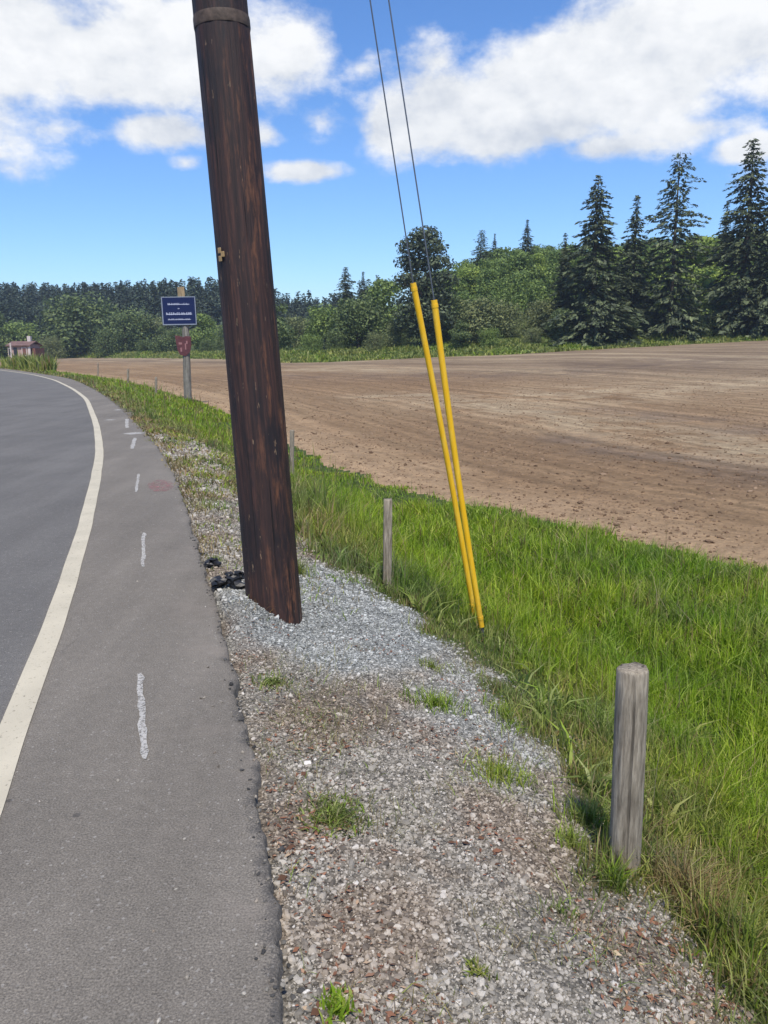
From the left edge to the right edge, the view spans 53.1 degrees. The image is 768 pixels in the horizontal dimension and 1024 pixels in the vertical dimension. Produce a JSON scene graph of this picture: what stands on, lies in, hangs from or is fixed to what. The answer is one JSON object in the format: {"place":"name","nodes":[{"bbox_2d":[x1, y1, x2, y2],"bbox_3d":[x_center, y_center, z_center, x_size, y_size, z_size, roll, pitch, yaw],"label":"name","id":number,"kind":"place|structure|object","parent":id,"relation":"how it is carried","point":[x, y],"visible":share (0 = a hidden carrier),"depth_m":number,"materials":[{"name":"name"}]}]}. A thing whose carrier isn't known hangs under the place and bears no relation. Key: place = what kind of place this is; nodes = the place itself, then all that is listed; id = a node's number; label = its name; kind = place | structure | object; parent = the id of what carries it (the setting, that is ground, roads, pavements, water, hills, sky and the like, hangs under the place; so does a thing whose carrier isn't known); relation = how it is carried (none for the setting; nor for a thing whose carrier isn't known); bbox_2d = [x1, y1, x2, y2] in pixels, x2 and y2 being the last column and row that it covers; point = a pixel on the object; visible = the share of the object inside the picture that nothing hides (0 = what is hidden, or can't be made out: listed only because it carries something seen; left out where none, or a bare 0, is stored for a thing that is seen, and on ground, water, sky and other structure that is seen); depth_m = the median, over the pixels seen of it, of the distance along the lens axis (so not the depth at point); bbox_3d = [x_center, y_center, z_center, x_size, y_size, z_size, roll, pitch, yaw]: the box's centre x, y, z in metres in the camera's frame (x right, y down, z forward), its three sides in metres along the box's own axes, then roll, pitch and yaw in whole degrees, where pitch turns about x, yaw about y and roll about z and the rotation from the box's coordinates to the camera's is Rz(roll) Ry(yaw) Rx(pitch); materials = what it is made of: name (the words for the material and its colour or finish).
{"place":"outdoors","nodes":[
{"label":"outdoors","id":0,"kind":"place"},
{"bbox_2d":[5,336,44,356],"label":"farm building","id":1,"kind":"structure","parent":0,"point":[29,345],"depth_m":136.97,"materials":[{"name":"white paint"}]},
{"bbox_2d":[21,347,26,355],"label":"window","id":2,"kind":"structure","parent":1,"relation":"in","point":[24,350],"depth_m":136.55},
{"bbox_2d":[0,368,283,1023],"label":"road","id":3,"kind":"structure","parent":0,"point":[106,681],"depth_m":3.02,"materials":[{"name":"grey asphalt"}]},
{"bbox_2d":[190,537,307,1019],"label":"asphalt crumbs","id":4,"kind":"object","parent":3,"relation":"on","point":[283,942],"visible":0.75,"depth_m":2.37,"materials":[{"name":"grey asphalt"}]},
{"bbox_2d":[0,365,767,1023],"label":"grass","id":5,"kind":"structure","parent":0,"point":[634,565],"depth_m":6.07,"materials":[{"name":"green plant"}]},
{"bbox_2d":[0,340,767,567],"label":"field","id":6,"kind":"structure","parent":0,"point":[731,358],"depth_m":23.28,"materials":[{"name":"soil"}]},
{"bbox_2d":[0,312,20,356],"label":"broadleaf tree","id":7,"kind":"object","parent":6,"relation":"on","point":[2,335],"visible":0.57,"depth_m":215.57,"materials":[{"name":"green plant"}]},
{"bbox_2d":[35,335,69,358],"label":"bush","id":8,"kind":"object","parent":6,"relation":"on","point":[53,345],"visible":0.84,"depth_m":199.04,"materials":[{"name":"green plant"}]},
{"bbox_2d":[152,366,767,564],"bbox_3d":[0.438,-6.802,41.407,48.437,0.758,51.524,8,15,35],"label":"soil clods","id":9,"kind":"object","parent":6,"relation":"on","point":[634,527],"visible":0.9,"depth_m":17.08,"materials":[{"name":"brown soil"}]},
{"bbox_2d":[0,0,767,310],"label":"sky","id":10,"kind":"structure","parent":0,"point":[515,108],"materials":[{"name":"blue"}]},
{"bbox_2d":[32,372,767,1023],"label":"ground","id":11,"kind":"structure","parent":0,"point":[394,714],"depth_m":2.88,"materials":[{"name":"grey gravel"}]},
{"bbox_2d":[0,350,61,370],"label":"tall weeds","id":12,"kind":"object","parent":11,"relation":"on","point":[43,362],"visible":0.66,"depth_m":61.43,"materials":[{"name":"green plant"}]},
{"bbox_2d":[155,377,156,391],"bbox_3d":[-9.161,-4.908,30.890,0.175,1.026,0.100,-1,12,0],"label":"fence post","id":13,"kind":"object","parent":11,"relation":"on","point":[155,384],"visible":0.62,"depth_m":30.80,"materials":[{"name":"grey wood"}]},
{"bbox_2d":[161,287,196,399],"bbox_3d":[-8.457,-6.751,32.298,1.406,5.203,0.353,-1,12,0],"label":"road sign","id":14,"kind":"object","parent":11,"relation":"on","point":[180,309],"visible":0.99,"depth_m":31.86,"materials":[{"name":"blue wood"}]},
{"bbox_2d":[199,557,221,568],"bbox_3d":[-1.291,0.387,5.680,0.181,0.092,0.122,-1,12,0],"label":"asphalt lump","id":15,"kind":"object","parent":11,"relation":"on","point":[207,563],"visible":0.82,"depth_m":5.67,"materials":[{"name":"black asphalt"}]},
{"bbox_2d":[206,554,225,561],"bbox_3d":[-1.275,0.350,5.851,0.186,0.084,0.161,-1,12,0],"label":"grass tuft","id":16,"kind":"object","parent":11,"relation":"on","point":[219,559],"visible":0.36,"depth_m":5.86,"materials":[{"name":"green plant"}]},
{"bbox_2d":[210,570,244,589],"bbox_3d":[-1.043,0.473,5.194,0.271,0.147,0.174,-1,12,0],"label":"asphalt lump","id":17,"kind":"object","parent":11,"relation":"on","point":[234,579],"visible":0.95,"depth_m":5.16,"materials":[{"name":"black asphalt"}]},
{"bbox_2d":[128,413,359,620],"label":"shoulder weeds","id":18,"kind":"object","parent":11,"relation":"on","point":[148,425],"visible":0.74,"depth_m":9.78,"materials":[{"name":"green plant"}]},
{"bbox_2d":[192,0,301,624],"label":"utility pole","id":19,"kind":"object","parent":11,"relation":"on","point":[222,29],"visible":0.91,"depth_m":4.37,"materials":[{"name":"wood"}]},
{"bbox_2d":[369,0,475,616],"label":"guy wire","id":20,"kind":"object","parent":19,"relation":"attached to","point":[420,320],"visible":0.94,"depth_m":5.65,"materials":[{"name":"metal"}]},
{"bbox_2d":[388,0,483,635],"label":"guy wire","id":21,"kind":"object","parent":19,"relation":"attached to","point":[444,380],"visible":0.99,"depth_m":5.31,"materials":[{"name":"metal"}]},
{"bbox_2d":[252,667,294,691],"bbox_3d":[-0.540,0.818,3.727,0.242,0.073,0.296,-1,12,0],"label":"weed cushion","id":22,"kind":"object","parent":11,"relation":"on","point":[274,680],"visible":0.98,"depth_m":3.73,"materials":[{"name":"green plant"}]},
{"bbox_2d":[290,430,293,474],"bbox_3d":[-1.688,-0.907,14.094,0.131,1.198,0.093,-1,12,0],"label":"fence post","id":23,"kind":"object","parent":11,"relation":"on","point":[292,449],"visible":0.55,"depth_m":14.01,"materials":[{"name":"grey wood"}]},
{"bbox_2d":[297,556,316,578],"bbox_3d":[-0.666,0.408,5.858,0.424,0.228,0.479,-10,15,-37],"label":"weed cushion","id":24,"kind":"object","parent":11,"relation":"on","point":[301,570],"visible":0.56,"depth_m":5.86,"materials":[{"name":"green plant"}]},
{"bbox_2d":[294,785,376,838],"bbox_3d":[-0.183,1.056,2.692,0.294,0.084,0.316,-5,13,-18],"label":"weed cushion","id":25,"kind":"object","parent":11,"relation":"on","point":[338,810],"visible":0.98,"depth_m":2.68,"materials":[{"name":"green plant"}]},
{"bbox_2d":[310,981,361,1023],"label":"grass tuft","id":26,"kind":"object","parent":11,"relation":"on","point":[338,1003],"visible":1,"depth_m":1.89,"materials":[{"name":"green plant"}]},
{"bbox_2d":[383,498,391,590],"bbox_3d":[0.025,0.395,6.235,0.096,1.029,0.073,-1,12,0],"label":"fence post","id":27,"kind":"object","parent":11,"relation":"on","point":[387,536],"visible":0.74,"depth_m":6.17,"materials":[{"name":"grey wood"}]},
{"bbox_2d":[419,656,448,674],"bbox_3d":[0.285,0.883,4.427,0.216,0.139,0.223,-4,13,-13],"label":"grass tuft","id":28,"kind":"object","parent":11,"relation":"on","point":[431,665],"visible":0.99,"depth_m":4.44,"materials":[{"name":"green plant"}]},
{"bbox_2d":[396,683,472,717],"bbox_3d":[0.264,0.926,3.843,0.419,0.191,0.338,-1,12,0],"label":"grass tuft","id":29,"kind":"object","parent":11,"relation":"on","point":[435,701],"visible":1,"depth_m":3.84,"materials":[{"name":"green plant"}]},
{"bbox_2d":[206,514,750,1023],"bbox_3d":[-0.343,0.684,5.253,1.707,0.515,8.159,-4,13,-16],"label":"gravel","id":30,"kind":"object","parent":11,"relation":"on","point":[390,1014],"visible":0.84,"depth_m":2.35,"materials":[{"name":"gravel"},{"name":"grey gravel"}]},
{"bbox_2d":[462,953,497,986],"bbox_3d":[0.256,1.236,2.073,0.101,0.054,0.100,4,13,23],"label":"weed cushion","id":31,"kind":"object","parent":11,"relation":"on","point":[473,970],"visible":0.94,"depth_m":2.07,"materials":[{"name":"green plant"}]},
{"bbox_2d":[220,581,755,1023],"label":"dry stems","id":32,"kind":"object","parent":11,"relation":"on","point":[529,767],"visible":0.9,"depth_m":2.79,"materials":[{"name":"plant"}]},
{"bbox_2d":[230,452,767,874],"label":"broad weeds","id":33,"kind":"object","parent":11,"relation":"on","point":[543,701],"visible":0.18,"depth_m":4.71,"materials":[{"name":"green plant"}]},
{"bbox_2d":[454,747,548,795],"bbox_3d":[0.477,1.080,3.236,0.419,0.183,0.335,-1,12,0],"label":"grass tuft","id":34,"kind":"object","parent":11,"relation":"on","point":[499,771],"visible":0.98,"depth_m":3.21,"materials":[{"name":"green plant"}]},
{"bbox_2d":[478,688,533,735],"bbox_3d":[0.628,1.037,3.991,0.324,0.220,0.505,-1,12,0],"label":"grass tuft","id":35,"kind":"object","parent":11,"relation":"on","point":[506,713],"visible":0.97,"depth_m":3.98,"materials":[{"name":"green plant"}]},
{"bbox_2d":[538,887,581,925],"bbox_3d":[0.573,1.235,2.444,0.137,0.083,0.164,10,17,42],"label":"weed cushion","id":36,"kind":"object","parent":11,"relation":"on","point":[558,905],"visible":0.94,"depth_m":2.42,"materials":[{"name":"green plant"}]},
{"bbox_2d":[547,812,596,856],"bbox_3d":[0.712,1.199,2.837,0.201,0.130,0.225,-5,13,-17],"label":"grass tuft","id":37,"kind":"object","parent":11,"relation":"on","point":[571,841],"visible":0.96,"depth_m":2.83,"materials":[{"name":"green plant"}]},
{"bbox_2d":[529,776,647,837],"bbox_3d":[0.813,1.186,3.065,0.456,0.253,0.335,5,13,24],"label":"grass tuft","id":38,"kind":"object","parent":11,"relation":"on","point":[592,817],"visible":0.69,"depth_m":3.06,"materials":[{"name":"green plant"}]},
{"bbox_2d":[586,847,644,896],"bbox_3d":[0.783,1.220,2.632,0.259,0.160,0.293,-1,12,0],"label":"grass tuft","id":39,"kind":"object","parent":11,"relation":"on","point":[619,880],"visible":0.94,"depth_m":2.61,"materials":[{"name":"green plant"}]},
{"bbox_2d":[609,662,648,876],"bbox_3d":[0.867,1.045,2.739,0.125,1.055,0.110,-1,12,0],"label":"fence post","id":40,"kind":"object","parent":11,"relation":"on","point":[629,745],"visible":0.75,"depth_m":2.66,"materials":[{"name":"grey wood"}]},
{"bbox_2d":[625,818,767,937],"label":"dry grass clump","id":41,"kind":"object","parent":11,"relation":"on","point":[664,871],"visible":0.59,"depth_m":2.74,"materials":[{"name":"green plant"}]},
{"bbox_2d":[62,234,767,362],"bbox_3d":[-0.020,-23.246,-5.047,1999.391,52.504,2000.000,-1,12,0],"label":"hillside","id":42,"kind":"structure","parent":0,"point":[508,275],"depth_m":136.05,"materials":[{"name":"green plant"}]},
{"bbox_2d":[0,320,46,357],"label":"broadleaf tree","id":43,"kind":"object","parent":42,"relation":"on","point":[21,332],"visible":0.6,"depth_m":216.24,"materials":[{"name":"green plant"}]},
{"bbox_2d":[32,291,121,355],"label":"broadleaf tree","id":44,"kind":"object","parent":42,"relation":"on","point":[76,317],"visible":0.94,"depth_m":207.53,"materials":[{"name":"green plant"}]},
{"bbox_2d":[82,339,99,351],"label":"bush","id":45,"kind":"object","parent":42,"relation":"on","point":[91,346],"visible":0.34,"depth_m":217.49,"materials":[{"name":"green plant"}]},
{"bbox_2d":[88,327,125,356],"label":"bush","id":46,"kind":"object","parent":42,"relation":"on","point":[112,339],"visible":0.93,"depth_m":199.05,"materials":[{"name":"green plant"}]},
{"bbox_2d":[89,304,158,351],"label":"broadleaf tree","id":47,"kind":"object","parent":42,"relation":"on","point":[126,321],"visible":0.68,"depth_m":201.63,"materials":[{"name":"green plant"}]},
{"bbox_2d":[136,339,151,350],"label":"bush","id":48,"kind":"object","parent":42,"relation":"on","point":[143,345],"visible":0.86,"depth_m":196.43,"materials":[{"name":"green plant"}]},
{"bbox_2d":[137,314,171,347],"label":"broadleaf tree","id":49,"kind":"object","parent":42,"relation":"on","point":[157,325],"visible":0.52,"depth_m":205.94,"materials":[{"name":"green plant"}]},
{"bbox_2d":[161,327,192,350],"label":"bush","id":50,"kind":"object","parent":42,"relation":"on","point":[178,332],"visible":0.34,"depth_m":189.84,"materials":[{"name":"green plant"}]},
{"bbox_2d":[0,275,382,346],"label":"conifer forest","id":51,"kind":"object","parent":42,"relation":"on","point":[27,305],"visible":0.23,"depth_m":257.36,"materials":[{"name":"green plant"}]},
{"bbox_2d":[189,312,218,350],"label":"broadleaf tree","id":52,"kind":"object","parent":42,"relation":"on","point":[198,335],"visible":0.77,"depth_m":179.30,"materials":[{"name":"green plant"}]},
{"bbox_2d":[198,339,218,351],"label":"bush","id":53,"kind":"object","parent":42,"relation":"on","point":[205,346],"visible":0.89,"depth_m":173.39,"materials":[{"name":"green plant"}]},
{"bbox_2d":[213,324,223,347],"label":"broadleaf tree","id":54,"kind":"object","parent":42,"relation":"on","point":[220,334],"visible":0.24,"depth_m":176.81,"materials":[{"name":"green plant"}]},
{"bbox_2d":[75,299,387,352],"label":"lowland wood","id":55,"kind":"object","parent":42,"relation":"on","point":[284,336],"visible":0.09,"depth_m":135.42,"materials":[{"name":"green plant"}]},
{"bbox_2d":[283,314,310,346],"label":"bush","id":56,"kind":"object","parent":42,"relation":"on","point":[295,323],"visible":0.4,"depth_m":145.09,"materials":[{"name":"green plant"}]},
{"bbox_2d":[295,333,323,351],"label":"bush","id":57,"kind":"object","parent":42,"relation":"on","point":[312,346],"visible":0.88,"depth_m":118.91,"materials":[{"name":"green plant"}]},
{"bbox_2d":[298,303,352,348],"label":"broadleaf tree","id":58,"kind":"object","parent":42,"relation":"on","point":[321,321],"visible":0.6,"depth_m":132.50,"materials":[{"name":"green plant"}]},
{"bbox_2d":[321,329,346,350],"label":"bush","id":59,"kind":"object","parent":42,"relation":"on","point":[337,336],"visible":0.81,"depth_m":121.59,"materials":[{"name":"green plant"}]},
{"bbox_2d":[328,267,360,331],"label":"conifer tree","id":60,"kind":"object","parent":42,"relation":"on","point":[345,287],"visible":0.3,"depth_m":167.97,"materials":[{"name":"green plant"}]},
{"bbox_2d":[324,294,394,348],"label":"broadleaf tree","id":61,"kind":"object","parent":42,"relation":"on","point":[355,312],"visible":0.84,"depth_m":122.65,"materials":[{"name":"green plant"}]},
{"bbox_2d":[355,272,370,304],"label":"conifer tree","id":62,"kind":"object","parent":42,"relation":"on","point":[363,282],"visible":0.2,"depth_m":172.85,"materials":[{"name":"green plant"}]},
{"bbox_2d":[361,331,386,350],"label":"bush","id":63,"kind":"object","parent":42,"relation":"on","point":[376,339],"visible":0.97,"depth_m":115.06,"materials":[{"name":"green plant"}]},
{"bbox_2d":[0,326,767,362],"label":"meadow growth","id":64,"kind":"object","parent":42,"relation":"on","point":[415,350],"visible":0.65,"depth_m":110.48,"materials":[{"name":"green plant"}]},
{"bbox_2d":[362,278,405,334],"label":"broadleaf tree","id":65,"kind":"object","parent":42,"relation":"on","point":[387,292],"visible":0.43,"depth_m":142.69,"materials":[{"name":"green plant"}]},
{"bbox_2d":[380,320,418,346],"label":"bush","id":66,"kind":"object","parent":42,"relation":"on","point":[394,336],"visible":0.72,"depth_m":118.24,"materials":[{"name":"green plant"}]},
{"bbox_2d":[386,225,460,346],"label":"broadleaf tree","id":67,"kind":"object","parent":42,"relation":"on","point":[416,243],"visible":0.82,"depth_m":112.42,"materials":[{"name":"leaves"},{"name":"bark"}]},
{"bbox_2d":[442,294,471,340],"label":"broadleaf tree","id":68,"kind":"object","parent":42,"relation":"on","point":[453,305],"visible":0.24,"depth_m":118.55,"materials":[{"name":"green plant"}]},
{"bbox_2d":[448,319,472,347],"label":"bush","id":69,"kind":"object","parent":42,"relation":"on","point":[459,334],"visible":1,"depth_m":109.42,"materials":[{"name":"green plant"}]},
{"bbox_2d":[451,263,486,295],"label":"broadleaf tree","id":70,"kind":"object","parent":42,"relation":"on","point":[459,271],"visible":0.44,"depth_m":143.54,"materials":[{"name":"green plant"}]},
{"bbox_2d":[466,230,491,284],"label":"conifer tree","id":71,"kind":"object","parent":42,"relation":"on","point":[479,251],"visible":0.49,"depth_m":159.78,"materials":[{"name":"green plant"}]},
{"bbox_2d":[450,295,512,341],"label":"broadleaf tree","id":72,"kind":"object","parent":42,"relation":"on","point":[479,315],"visible":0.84,"depth_m":112.87,"materials":[{"name":"green plant"}]},
{"bbox_2d":[478,327,502,345],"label":"bush","id":73,"kind":"object","parent":42,"relation":"on","point":[489,340],"visible":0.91,"depth_m":108.43,"materials":[{"name":"green plant"}]},
{"bbox_2d":[489,234,498,258],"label":"conifer tree","id":74,"kind":"object","parent":42,"relation":"on","point":[495,243],"visible":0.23,"depth_m":161.69,"materials":[{"name":"green plant"}]},
{"bbox_2d":[488,258,499,269],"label":"broadleaf tree","id":75,"kind":"object","parent":42,"relation":"on","point":[493,265],"visible":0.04,"depth_m":150.29,"materials":[{"name":"green plant"}]},
{"bbox_2d":[490,299,530,336],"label":"broadleaf tree","id":76,"kind":"object","parent":42,"relation":"on","point":[508,328],"visible":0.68,"depth_m":115.36,"materials":[{"name":"green plant"}]},
{"bbox_2d":[516,220,535,254],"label":"conifer tree","id":77,"kind":"object","parent":42,"relation":"on","point":[528,240],"visible":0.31,"depth_m":156.60,"materials":[{"name":"green plant"}]},
{"bbox_2d":[518,327,543,343],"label":"bush","id":78,"kind":"object","parent":42,"relation":"on","point":[531,333],"visible":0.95,"depth_m":109.83,"materials":[{"name":"green plant"}]},
{"bbox_2d":[526,253,552,280],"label":"broadleaf tree","id":79,"kind":"object","parent":42,"relation":"on","point":[540,260],"visible":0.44,"depth_m":144.28,"materials":[{"name":"green plant"}]},
{"bbox_2d":[521,298,560,332],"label":"broadleaf tree","id":80,"kind":"object","parent":42,"relation":"on","point":[539,309],"visible":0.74,"depth_m":117.36,"materials":[{"name":"green plant"}]},
{"bbox_2d":[541,233,574,328],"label":"conifer tree","id":81,"kind":"object","parent":42,"relation":"on","point":[562,268],"visible":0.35,"depth_m":116.65,"materials":[{"name":"green plant"}]},
{"bbox_2d":[544,308,576,340],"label":"bush","id":82,"kind":"object","parent":42,"relation":"on","point":[557,332],"visible":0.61,"depth_m":111.26,"materials":[{"name":"green plant"}]},
{"bbox_2d":[535,175,650,347],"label":"conifer tree","id":83,"kind":"object","parent":42,"relation":"on","point":[600,316],"visible":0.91,"depth_m":109.65,"materials":[{"name":"green plant"}]},
{"bbox_2d":[589,246,638,281],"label":"broadleaf tree","id":84,"kind":"object","parent":42,"relation":"on","point":[624,258],"visible":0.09,"depth_m":140.20,"materials":[{"name":"green plant"}]},
{"bbox_2d":[613,316,641,338],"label":"bush","id":85,"kind":"object","parent":42,"relation":"on","point":[632,324],"visible":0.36,"depth_m":113.08,"materials":[{"name":"green plant"}]},
{"bbox_2d":[605,195,661,336],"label":"conifer tree","id":86,"kind":"object","parent":42,"relation":"on","point":[635,298],"visible":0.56,"depth_m":117.74,"materials":[{"name":"green plant"}]},
{"bbox_2d":[627,248,677,298],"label":"broadleaf tree","id":87,"kind":"object","parent":42,"relation":"on","point":[643,258],"visible":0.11,"depth_m":134.61,"materials":[{"name":"green plant"}]},
{"bbox_2d":[640,152,722,340],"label":"conifer tree","id":88,"kind":"object","parent":42,"relation":"on","point":[662,325],"visible":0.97,"depth_m":113.60,"materials":[{"name":"green plant"}]},
{"bbox_2d":[666,287,716,328],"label":"broadleaf tree","id":89,"kind":"object","parent":42,"relation":"on","point":[707,309],"visible":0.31,"depth_m":116.97,"materials":[{"name":"green plant"}]},
{"bbox_2d":[652,234,739,303],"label":"broadleaf tree","id":90,"kind":"object","parent":42,"relation":"on","point":[710,271],"visible":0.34,"depth_m":127.80,"materials":[{"name":"green plant"}]},
{"bbox_2d":[685,313,715,336],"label":"bush","id":91,"kind":"object","parent":42,"relation":"on","point":[700,332],"visible":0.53,"depth_m":114.32,"materials":[{"name":"green plant"}]},
{"bbox_2d":[679,138,767,337],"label":"conifer tree","id":92,"kind":"object","parent":42,"relation":"on","point":[745,249],"visible":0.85,"depth_m":113.04,"materials":[{"name":"green plant"}]},
{"bbox_2d":[709,201,737,274],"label":"conifer tree","id":93,"kind":"object","parent":42,"relation":"on","point":[723,242],"visible":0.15,"depth_m":132.73,"materials":[{"name":"green plant"}]},
{"bbox_2d":[718,197,767,338],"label":"conifer tree","id":94,"kind":"object","parent":42,"relation":"on","point":[762,267],"visible":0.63,"depth_m":112.41,"materials":[{"name":"green plant"}]}
]}

